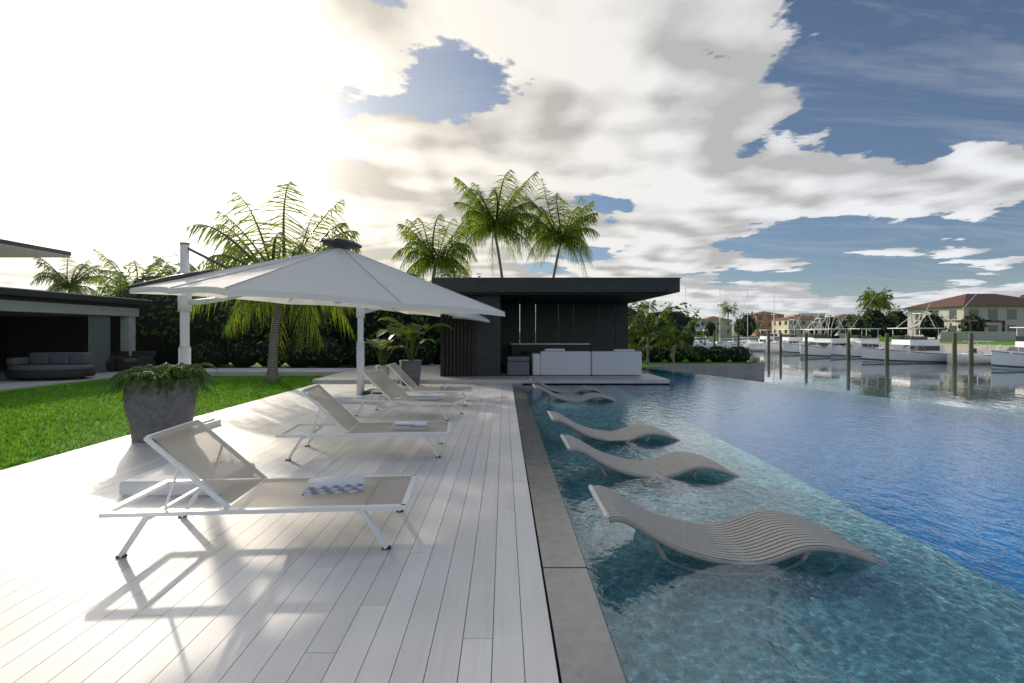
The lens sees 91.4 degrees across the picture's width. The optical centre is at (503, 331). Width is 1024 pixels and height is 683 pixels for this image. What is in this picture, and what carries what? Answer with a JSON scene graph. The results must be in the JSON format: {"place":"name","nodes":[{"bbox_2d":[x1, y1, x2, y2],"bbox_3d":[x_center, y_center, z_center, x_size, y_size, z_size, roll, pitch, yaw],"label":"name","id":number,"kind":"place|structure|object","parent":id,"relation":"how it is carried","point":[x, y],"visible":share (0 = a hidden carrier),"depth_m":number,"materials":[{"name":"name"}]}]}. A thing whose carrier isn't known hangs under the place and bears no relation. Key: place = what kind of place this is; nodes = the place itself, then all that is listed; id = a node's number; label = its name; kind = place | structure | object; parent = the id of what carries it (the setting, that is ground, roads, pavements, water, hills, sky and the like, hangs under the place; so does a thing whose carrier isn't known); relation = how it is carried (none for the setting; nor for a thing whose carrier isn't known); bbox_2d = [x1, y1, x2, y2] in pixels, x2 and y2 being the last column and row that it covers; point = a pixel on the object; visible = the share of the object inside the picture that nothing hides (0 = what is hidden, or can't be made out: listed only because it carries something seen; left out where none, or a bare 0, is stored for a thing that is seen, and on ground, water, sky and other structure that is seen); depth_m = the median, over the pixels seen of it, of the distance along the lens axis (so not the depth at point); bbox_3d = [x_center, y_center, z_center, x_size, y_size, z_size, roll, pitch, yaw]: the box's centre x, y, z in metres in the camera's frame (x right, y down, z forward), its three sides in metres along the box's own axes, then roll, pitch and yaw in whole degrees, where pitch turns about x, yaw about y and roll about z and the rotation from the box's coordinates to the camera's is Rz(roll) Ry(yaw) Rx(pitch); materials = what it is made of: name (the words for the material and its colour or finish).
{"place":"outdoors","nodes":[
{"label":"outdoors","id":0,"kind":"place"},
{"bbox_2d":[0,375,324,467],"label":"lawn grass","id":1,"kind":"structure","parent":0,"point":[46,452],"depth_m":9.39,"materials":[{"name":"green plant"}]},
{"bbox_2d":[0,368,356,390],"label":"patio paving","id":2,"kind":"structure","parent":0,"point":[9,383],"depth_m":17.30,"materials":[{"name":"grey concrete"}]},
{"bbox_2d":[3,368,96,380],"bbox_3d":[-14.300,1.336,15.800,2.600,0.313,1.612,0,0,0],"label":"daybed wicker base","id":3,"kind":"object","parent":2,"relation":"on","point":[18,375],"visible":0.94,"depth_m":15.16,"materials":[{"name":"black wicker"}]},
{"bbox_2d":[29,352,51,363],"bbox_3d":[-14.940,0.850,16.150,0.620,0.380,0.260,0,0,0],"label":"daybed cushion","id":4,"kind":"object","parent":3,"relation":"on","point":[38,357],"visible":0.84,"depth_m":16.02,"materials":[{"name":"grey fabric"}]},
{"bbox_2d":[7,364,93,370],"bbox_3d":[-14.300,1.110,15.800,2.386,0.140,1.479,0,0,0],"label":"daybed mattress","id":5,"kind":"object","parent":3,"relation":"on","point":[45,367],"visible":0.91,"depth_m":15.28,"materials":[{"name":"grey fabric"}]},
{"bbox_2d":[6,357,28,365],"bbox_3d":[-15.285,0.920,15.725,0.270,0.240,0.550,0,0,0],"label":"cushion","id":6,"kind":"object","parent":5,"relation":"on","point":[17,361],"visible":0.99,"depth_m":15.60,"materials":[{"name":"grey fabric"}]},
{"bbox_2d":[49,352,71,363],"bbox_3d":[-14.290,0.850,16.150,0.620,0.380,0.260,0,0,0],"label":"daybed cushion","id":7,"kind":"object","parent":3,"relation":"on","point":[59,357],"visible":0.83,"depth_m":16.02,"materials":[{"name":"grey fabric"}]},
{"bbox_2d":[70,352,90,363],"bbox_3d":[-13.675,0.850,16.150,0.550,0.380,0.260,0,0,0],"label":"daybed cushion","id":8,"kind":"object","parent":3,"relation":"on","point":[80,357],"visible":1,"depth_m":16.02,"materials":[{"name":"grey fabric"}]},
{"bbox_2d":[0,239,152,369],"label":"house","id":9,"kind":"structure","parent":2,"relation":"on","point":[32,320],"depth_m":19.55,"materials":[{"name":"grey concrete"}]},
{"bbox_2d":[88,315,109,371],"bbox_3d":[-14.800,0.415,18.300,0.070,2.070,1.000,0,0,0],"label":"curtain","id":10,"kind":"object","parent":9,"relation":"hanging from","point":[99,338],"visible":0.81,"depth_m":18.26,"materials":[{"name":"grey fabric"}]},
{"bbox_2d":[106,351,128,371],"bbox_3d":[-15.000,1.110,19.025,0.840,0.740,0.850,0,0,0],"label":"patio armchair","id":11,"kind":"object","parent":2,"relation":"on","point":[113,360],"visible":0.52,"depth_m":18.82,"materials":[{"name":"wicker"}]},
{"bbox_2d":[118,351,155,371],"bbox_3d":[-13.950,1.110,19.025,0.840,0.740,0.850,0,0,0],"label":"patio armchair","id":12,"kind":"object","parent":2,"relation":"on","point":[144,358],"visible":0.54,"depth_m":18.92,"materials":[{"name":"wicker"}]},
{"bbox_2d":[122,358,136,362],"bbox_3d":[-13.950,1.070,18.965,0.580,0.140,0.670,0,0,0],"label":"cushion","id":13,"kind":"object","parent":12,"relation":"attached to","point":[131,360],"visible":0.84,"depth_m":18.63,"materials":[{"name":"grey fabric"}]},
{"bbox_2d":[0,332,1014,469],"bbox_3d":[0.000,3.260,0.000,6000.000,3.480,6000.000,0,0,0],"label":"ground","id":14,"kind":"structure","parent":0,"point":[751,371],"depth_m":22.69,"materials":[{"name":"green plant"}]},
{"bbox_2d":[30,257,106,294],"bbox_3d":[-34.645,-2.226,39.957,5.122,7.494,5.140,0,0,0],"label":"palm","id":15,"kind":"object","parent":14,"relation":"on","point":[63,282],"visible":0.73,"depth_m":39.46,"materials":[{"name":"green plant"}]},
{"bbox_2d":[85,248,167,295],"bbox_3d":[-21.991,-1.621,29.771,4.721,6.284,4.462,0,0,0],"label":"palm","id":16,"kind":"object","parent":14,"relation":"on","point":[106,272],"visible":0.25,"depth_m":29.07,"materials":[{"name":"green plant"}]},
{"bbox_2d":[152,256,221,276],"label":"palm","id":17,"kind":"object","parent":14,"relation":"on","point":[165,265],"visible":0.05,"depth_m":26.29,"materials":[{"name":"green plant"}]},
{"bbox_2d":[179,179,360,382],"bbox_3d":[-6.795,-1.215,15.133,5.093,5.738,4.917,0,0,0],"label":"lawn palm","id":18,"kind":"object","parent":14,"relation":"on","point":[272,372],"visible":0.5,"depth_m":14.11,"materials":[{"name":"green plant"}]},
{"bbox_2d":[0,383,558,682],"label":"deck terrace","id":19,"kind":"structure","parent":14,"relation":"on","point":[448,587],"depth_m":3.17,"materials":[{"name":"white wood"}]},
{"bbox_2d":[122,377,202,442],"bbox_3d":[-4.856,1.080,7.133,0.994,0.840,0.944,0,0,0],"label":"faceted planter","id":20,"kind":"object","parent":19,"relation":"on","point":[148,411],"visible":0.58,"depth_m":6.75,"materials":[{"name":"concrete"}]},
{"bbox_2d":[98,362,219,405],"bbox_3d":[-4.813,0.782,7.119,1.448,0.664,1.556,0,0,0],"label":"fern plant","id":21,"kind":"object","parent":20,"relation":"on","point":[171,373],"visible":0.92,"depth_m":6.86,"materials":[{"name":"green plant"}]},
{"bbox_2d":[119,463,254,495],"bbox_3d":[-3.060,1.433,4.900,0.920,0.135,0.700,0,0,0],"label":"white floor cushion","id":22,"kind":"object","parent":19,"relation":"on","point":[137,484],"visible":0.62,"depth_m":4.56,"materials":[{"name":"white fabric"}]},
{"bbox_2d":[99,419,416,557],"bbox_3d":[-1.708,1.099,3.755,2.065,0.801,0.908,0,0,0],"label":"sun lounger","id":23,"kind":"object","parent":19,"relation":"on","point":[213,460],"visible":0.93,"depth_m":3.61,"materials":[{"name":"white fabric"}]},
{"bbox_2d":[301,475,365,495],"bbox_3d":[-1.291,1.167,3.821,0.442,0.059,0.259,0,0,-12],"label":"towel","id":24,"kind":"object","parent":23,"relation":"on","point":[335,485],"visible":1,"depth_m":3.74,"materials":[{"name":"fabric"}]},
{"bbox_2d":[127,238,504,427],"bbox_3d":[-2.955,0.043,7.926,4.035,2.915,4.514,0,0,38],"label":"cantilever umbrella","id":25,"kind":"object","parent":19,"relation":"on","point":[339,274],"visible":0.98,"depth_m":6.94,"materials":[{"name":"white fabric"}]},
{"bbox_2d":[276,384,450,460],"bbox_3d":[-1.683,1.090,6.272,2.069,0.819,0.922,0,0,0],"label":"sun lounger","id":26,"kind":"object","parent":19,"relation":"on","point":[333,407],"visible":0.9,"depth_m":6.14,"materials":[{"name":"white fabric"}]},
{"bbox_2d":[390,421,428,428],"bbox_3d":[-1.181,1.167,6.276,0.442,0.059,0.259,0,0,0],"label":"towel","id":27,"kind":"object","parent":26,"relation":"on","point":[410,425],"visible":1,"depth_m":6.17,"materials":[{"name":"white fabric"}]},
{"bbox_2d":[376,365,388,375],"bbox_3d":[-3.450,1.223,14.200,0.380,0.554,0.380,0,0,0],"label":"plant pot","id":28,"kind":"object","parent":19,"relation":"on","point":[385,368],"visible":0.45,"depth_m":14.06,"materials":[{"name":"grey concrete"}]},
{"bbox_2d":[364,334,405,364],"bbox_3d":[-3.468,0.485,14.152,1.282,1.043,1.433,0,0,43],"label":"banana plant","id":29,"kind":"object","parent":28,"relation":"in","point":[377,343],"visible":0.87,"depth_m":14.12,"materials":[{"name":"green plant"}]},
{"bbox_2d":[349,370,468,420],"bbox_3d":[-1.707,1.109,9.041,2.017,0.782,0.765,0,0,16],"label":"sun lounger","id":30,"kind":"object","parent":19,"relation":"on","point":[386,384],"visible":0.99,"depth_m":8.99,"materials":[{"name":"white fabric"}]},
{"bbox_2d":[362,389,384,394],"bbox_3d":[-2.900,1.350,11.300,0.440,0.080,0.600,0,0,0],"label":"folded green towel","id":31,"kind":"object","parent":30,"relation":"on","point":[367,392],"visible":0.51,"depth_m":11.00,"materials":[{"name":"green fabric"}]},
{"bbox_2d":[417,394,442,399],"bbox_3d":[-1.327,1.167,8.987,0.446,0.059,0.262,0,0,0],"label":"towel","id":32,"kind":"object","parent":30,"relation":"on","point":[437,396],"visible":1,"depth_m":8.87,"materials":[{"name":"white fabric"}]},
{"bbox_2d":[332,273,489,402],"bbox_3d":[-2.786,-0.052,13.146,2.941,3.105,5.471,0,0,21],"label":"cantilever umbrella","id":33,"kind":"object","parent":19,"relation":"on","point":[344,397],"visible":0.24,"depth_m":11.09,"materials":[{"name":"white metal"}]},
{"bbox_2d":[400,360,421,385],"bbox_3d":[-2.640,1.148,14.150,0.620,0.704,0.620,0,0,0],"label":"plant pot","id":34,"kind":"object","parent":19,"relation":"on","point":[411,369],"visible":0.81,"depth_m":13.92,"materials":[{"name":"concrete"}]},
{"bbox_2d":[376,317,454,359],"bbox_3d":[-2.614,0.215,13.981,1.515,1.266,2.168,0,0,44],"label":"banana plant","id":35,"kind":"object","parent":34,"relation":"on","point":[408,332],"visible":0.9,"depth_m":13.98,"materials":[{"name":"green plant"}]},
{"bbox_2d":[373,363,473,405],"bbox_3d":[-1.670,1.081,10.560,2.017,0.837,0.765,0,0,0],"label":"sun lounger","id":36,"kind":"object","parent":19,"relation":"on","point":[409,382],"visible":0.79,"depth_m":10.47,"materials":[{"name":"white fabric"}]},
{"bbox_2d":[439,385,461,388],"bbox_3d":[-1.118,1.167,10.564,0.442,0.059,0.259,0,0,10],"label":"towel","id":37,"kind":"object","parent":36,"relation":"on","point":[451,387],"visible":1,"depth_m":10.46,"materials":[{"name":"white fabric"}]},
{"bbox_2d":[96,254,468,365],"bbox_3d":[-10.154,-0.720,23.223,19.217,5.990,4.958,0,0,0],"label":"hedge","id":38,"kind":"object","parent":14,"relation":"on","point":[157,325],"depth_m":22.19,"materials":[{"name":"green plant"}]},
{"bbox_2d":[191,334,439,367],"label":"hedge shrubs","id":39,"kind":"object","parent":14,"relation":"on","point":[244,353],"visible":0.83,"depth_m":20.99,"materials":[{"name":"green plant"}]},
{"bbox_2d":[391,214,478,282],"bbox_3d":[-4.120,-2.752,29.942,5.327,8.547,5.539,0,0,0],"label":"palm","id":40,"kind":"object","parent":14,"relation":"on","point":[441,259],"visible":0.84,"depth_m":29.31,"materials":[{"name":"green plant"}]},
{"bbox_2d":[312,364,669,384],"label":"pavilion platform slab","id":41,"kind":"structure","parent":14,"relation":"on","point":[430,373],"depth_m":14.95,"materials":[{"name":"grey concrete"}]},
{"bbox_2d":[507,356,528,374],"bbox_3d":[0.450,1.070,16.075,0.700,0.600,0.750,0,0,0],"label":"armchair","id":42,"kind":"object","parent":41,"relation":"on","point":[517,365],"visible":1,"depth_m":15.70,"materials":[{"name":"grey fabric"}]},
{"bbox_2d":[431,277,680,376],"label":"pool pavilion","id":43,"kind":"structure","parent":41,"relation":"on","point":[590,314],"depth_m":15.70,"materials":[{"name":"black wood"}]},
{"bbox_2d":[531,348,641,374],"bbox_3d":[2.625,0.950,16.250,3.450,0.840,1.000,0,0,0],"label":"outdoor sofa","id":44,"kind":"object","parent":41,"relation":"on","point":[554,361],"visible":1,"depth_m":15.75,"materials":[{"name":"white fabric"}]},
{"bbox_2d":[453,170,540,276],"bbox_3d":[-0.490,-4.734,35.016,6.409,12.510,7.160,0,0,0],"label":"palm","id":45,"kind":"object","parent":14,"relation":"on","point":[501,223],"visible":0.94,"depth_m":34.19,"materials":[{"name":"green plant"}]},
{"bbox_2d":[521,178,599,276],"bbox_3d":[3.926,-4.521,35.976,6.032,12.084,5.869,0,0,0],"label":"palm","id":46,"kind":"object","parent":14,"relation":"on","point":[547,237],"visible":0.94,"depth_m":35.12,"materials":[{"name":"green plant"}]},
{"bbox_2d":[476,273,710,349],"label":"trees behind pavilion","id":47,"kind":"object","parent":14,"relation":"on","point":[680,320],"visible":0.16,"depth_m":29.83,"materials":[{"name":"green plant"}]},
{"bbox_2d":[522,367,668,682],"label":"pool shell","id":48,"kind":"object","parent":14,"relation":"on","point":[558,486],"visible":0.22,"depth_m":14.60},
{"bbox_2d":[529,378,602,392],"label":"wave lounger","id":49,"kind":"object","parent":48,"relation":"on","point":[578,389],"visible":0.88,"depth_m":12.74,"materials":[{"name":"plastic"}]},
{"bbox_2d":[512,384,626,682],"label":"pool coping","id":50,"kind":"object","parent":48,"relation":"on","point":[584,649],"visible":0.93,"depth_m":3.01,"materials":[{"name":"grey stone"}]},
{"bbox_2d":[533,384,615,400],"bbox_3d":[1.612,1.513,11.400,1.890,0.599,0.718,0,0,0],"label":"wave lounger","id":51,"kind":"object","parent":48,"relation":"on","point":[587,396],"visible":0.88,"depth_m":11.21,"materials":[{"name":"plastic"}]},
{"bbox_2d":[547,411,680,440],"bbox_3d":[1.612,1.513,7.380,1.890,0.599,0.718,0,0,0],"label":"wave lounger","id":52,"kind":"object","parent":48,"relation":"on","point":[632,432],"visible":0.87,"depth_m":7.24,"materials":[{"name":"plastic"}]},
{"bbox_2d":[560,434,738,476],"bbox_3d":[1.612,1.513,5.620,1.890,0.599,0.718,0,0,0],"label":"wave lounger","id":53,"kind":"object","parent":48,"relation":"on","point":[674,464],"visible":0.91,"depth_m":5.50,"materials":[{"name":"plastic"}]},
{"bbox_2d":[588,484,878,562],"bbox_3d":[1.612,1.513,3.660,1.890,0.599,0.718,0,0,0],"label":"wave lounger","id":54,"kind":"object","parent":48,"relation":"on","point":[768,536],"visible":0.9,"depth_m":3.56,"materials":[{"name":"plastic"}]},
{"bbox_2d":[523,367,1023,682],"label":"pool water","id":55,"kind":"structure","parent":48,"relation":"in","point":[922,503],"depth_m":3.81,"materials":[{"name":"blue liquid"}]},
{"bbox_2d":[628,306,647,358],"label":"areca palm","id":56,"kind":"object","parent":14,"relation":"on","point":[630,343],"visible":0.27,"depth_m":23.46,"materials":[{"name":"green plant"}]},
{"bbox_2d":[639,300,657,312],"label":"tree","id":57,"kind":"object","parent":14,"relation":"on","point":[648,305],"visible":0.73,"depth_m":139.58,"materials":[{"name":"green plant"}]},
{"bbox_2d":[628,302,683,363],"bbox_3d":[6.981,-0.018,23.978,2.772,3.076,2.912,0,0,42],"label":"areca palm","id":58,"kind":"object","parent":14,"relation":"on","point":[650,331],"visible":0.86,"depth_m":23.82,"materials":[{"name":"green plant"}]},
{"bbox_2d":[642,311,708,363],"bbox_3d":[8.161,0.514,24.341,2.771,3.334,2.893,0,0,-41],"label":"areca palm","id":59,"kind":"object","parent":14,"relation":"on","point":[678,339],"visible":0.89,"depth_m":24.08,"materials":[{"name":"green plant"}]},
{"bbox_2d":[628,342,753,361],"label":"pool hedge","id":60,"kind":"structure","parent":14,"relation":"on","point":[715,353],"depth_m":25.28,"materials":[{"name":"green plant"}]},
{"bbox_2d":[688,316,709,333],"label":"house","id":61,"kind":"structure","parent":14,"relation":"on","point":[701,327],"depth_m":174.00,"materials":[{"name":"white paint"}]},
{"bbox_2d":[702,316,731,335],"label":"house","id":62,"kind":"structure","parent":14,"relation":"on","point":[723,323],"depth_m":184.00,"materials":[{"name":"beige paint"}]},
{"bbox_2d":[718,301,736,336],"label":"palm","id":63,"kind":"object","parent":14,"relation":"on","point":[726,309],"visible":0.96,"depth_m":138.80,"materials":[{"name":"green plant"}]},
{"bbox_2d":[748,311,783,335],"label":"house","id":64,"kind":"structure","parent":14,"relation":"on","point":[765,325],"depth_m":182.00,"materials":[{"name":"paint"}]},
{"bbox_2d":[772,315,818,336],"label":"house","id":65,"kind":"structure","parent":14,"relation":"on","point":[782,322],"depth_m":158.37,"materials":[{"name":"beige paint"}]},
{"bbox_2d":[784,313,825,317],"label":"house","id":66,"kind":"structure","parent":14,"relation":"on","point":[810,314],"depth_m":190.00,"materials":[{"name":"paint"}]},
{"bbox_2d":[702,306,987,337],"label":"shore trees","id":67,"kind":"object","parent":14,"relation":"on","point":[869,318],"visible":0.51,"depth_m":96.19,"materials":[{"name":"green plant"}]},
{"bbox_2d":[834,314,856,336],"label":"house","id":68,"kind":"structure","parent":14,"relation":"on","point":[840,333],"depth_m":162.00,"materials":[{"name":"paint"}]},
{"bbox_2d":[855,291,887,337],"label":"palm","id":69,"kind":"object","parent":14,"relation":"on","point":[874,301],"visible":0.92,"depth_m":96.72,"materials":[{"name":"green plant"}]},
{"bbox_2d":[860,287,893,338],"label":"palm","id":70,"kind":"object","parent":14,"relation":"on","point":[880,297],"visible":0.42,"depth_m":99.16,"materials":[{"name":"green plant"}]},
{"bbox_2d":[867,293,894,337],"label":"palm","id":71,"kind":"object","parent":14,"relation":"on","point":[890,307],"visible":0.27,"depth_m":102.43,"materials":[{"name":"green plant"}]},
{"bbox_2d":[902,294,1023,340],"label":"villa","id":72,"kind":"object","parent":14,"relation":"on","point":[1002,314],"visible":0.73,"depth_m":100.00,"materials":[{"name":"paint"}]},
{"bbox_2d":[0,0,1023,331],"label":"sky","id":73,"kind":"structure","parent":0,"point":[810,153],"materials":[{"name":"white"}]},
{"bbox_2d":[747,351,1023,414],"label":"marina water","id":74,"kind":"structure","parent":0,"point":[986,387],"depth_m":36.84,"materials":[{"name":"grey liquid"}]},
{"bbox_2d":[679,287,710,346],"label":"sailboat","id":75,"kind":"object","parent":74,"relation":"on","point":[695,343],"visible":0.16,"depth_m":117.89,"materials":[{"name":"white"}]},
{"bbox_2d":[694,330,709,341],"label":"motor yacht","id":76,"kind":"object","parent":74,"relation":"on","point":[706,339],"visible":0.26,"depth_m":126.10,"materials":[{"name":"white plastic"}]},
{"bbox_2d":[699,288,754,347],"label":"sailboat","id":77,"kind":"object","parent":74,"relation":"on","point":[709,345],"visible":0.4,"depth_m":105.73,"materials":[{"name":"white"}]},
{"bbox_2d":[711,279,761,343],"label":"sailboat","id":78,"kind":"object","parent":74,"relation":"on","point":[735,321],"visible":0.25,"depth_m":111.86,"materials":[{"name":"white"}]},
{"bbox_2d":[737,333,739,345],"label":"mooring pile","id":79,"kind":"object","parent":74,"relation":"in","point":[738,340],"visible":0.57,"depth_m":87.42,"materials":[{"name":"brown wood"}]},
{"bbox_2d":[727,337,763,350],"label":"runabout","id":80,"kind":"object","parent":74,"relation":"on","point":[753,348],"visible":0.52,"depth_m":91.02,"materials":[{"name":"white plastic"}]},
{"bbox_2d":[740,287,759,342],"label":"sailboat","id":81,"kind":"object","parent":74,"relation":"on","point":[752,341],"visible":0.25,"depth_m":127.13,"materials":[{"name":"white"}]},
{"bbox_2d":[758,330,778,343],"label":"motor yacht","id":82,"kind":"object","parent":74,"relation":"on","point":[762,339],"visible":0.2,"depth_m":106.72,"materials":[{"name":"white plastic"}]},
{"bbox_2d":[767,333,769,354],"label":"mooring pile","id":83,"kind":"object","parent":74,"relation":"in","point":[768,343],"visible":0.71,"depth_m":76.34,"materials":[{"name":"brown wood"}]},
{"bbox_2d":[755,294,790,346],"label":"sailboat","id":84,"kind":"object","parent":74,"relation":"on","point":[758,345],"visible":0.19,"depth_m":96.86,"materials":[{"name":"white"}]},
{"bbox_2d":[766,338,786,352],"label":"runabout","id":85,"kind":"object","parent":74,"relation":"on","point":[773,349],"visible":0.28,"depth_m":83.21,"materials":[{"name":"white plastic"}]},
{"bbox_2d":[779,333,781,355],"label":"mooring pile","id":86,"kind":"object","parent":74,"relation":"in","point":[780,344],"visible":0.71,"depth_m":72.84,"materials":[{"name":"brown wood"}]},
{"bbox_2d":[764,304,827,351],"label":"motor yacht","id":87,"kind":"object","parent":74,"relation":"on","point":[791,338],"visible":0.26,"depth_m":86.81,"materials":[{"name":"white plastic"}]},
{"bbox_2d":[805,333,807,357],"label":"mooring pile","id":88,"kind":"object","parent":74,"relation":"in","point":[806,345],"visible":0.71,"depth_m":66.83,"materials":[{"name":"brown wood"}]},
{"bbox_2d":[808,314,826,334],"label":"motor yacht","id":89,"kind":"object","parent":74,"relation":"on","point":[818,330],"visible":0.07,"depth_m":104.93,"materials":[{"name":"white"}]},
{"bbox_2d":[783,303,856,353],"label":"motor yacht","id":90,"kind":"object","parent":74,"relation":"on","point":[791,348],"visible":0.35,"depth_m":79.36,"materials":[{"name":"white plastic"}]},
{"bbox_2d":[799,298,873,356],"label":"motor yacht","id":91,"kind":"object","parent":74,"relation":"on","point":[819,345],"visible":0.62,"depth_m":69.06,"materials":[{"name":"white plastic"}]},
{"bbox_2d":[846,333,849,361],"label":"mooring pile","id":92,"kind":"object","parent":74,"relation":"in","point":[848,349],"visible":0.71,"depth_m":58.34,"materials":[{"name":"brown wood"}]},
{"bbox_2d":[830,328,881,357],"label":"motor yacht","id":93,"kind":"object","parent":74,"relation":"on","point":[857,343],"visible":0.48,"depth_m":67.96,"materials":[{"name":"white plastic"}]},
{"bbox_2d":[885,333,888,364],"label":"mooring pile","id":94,"kind":"object","parent":74,"relation":"in","point":[886,348],"visible":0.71,"depth_m":52.86,"materials":[{"name":"brown wood"}]},
{"bbox_2d":[861,286,990,362],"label":"motor yacht","id":95,"kind":"object","parent":74,"relation":"on","point":[911,349],"visible":0.66,"depth_m":57.14,"materials":[{"name":"white plastic"}]},
{"bbox_2d":[952,333,956,365],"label":"mooring pile","id":96,"kind":"object","parent":74,"relation":"in","point":[954,349],"visible":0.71,"depth_m":51.36,"materials":[{"name":"brown wood"}]},
{"bbox_2d":[947,341,993,363],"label":"runabout","id":97,"kind":"object","parent":74,"relation":"on","point":[980,357],"visible":0.5,"depth_m":54.33,"materials":[{"name":"white plastic"}]},
{"bbox_2d":[968,333,973,365],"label":"mooring pile","id":98,"kind":"object","parent":74,"relation":"in","point":[971,351],"visible":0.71,"depth_m":51.44,"materials":[{"name":"brown wood"}]},
{"bbox_2d":[990,327,1023,369],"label":"motor yacht","id":99,"kind":"object","parent":74,"relation":"on","point":[1010,358],"visible":0.84,"depth_m":46.74,"materials":[{"name":"white plastic"}]}
]}

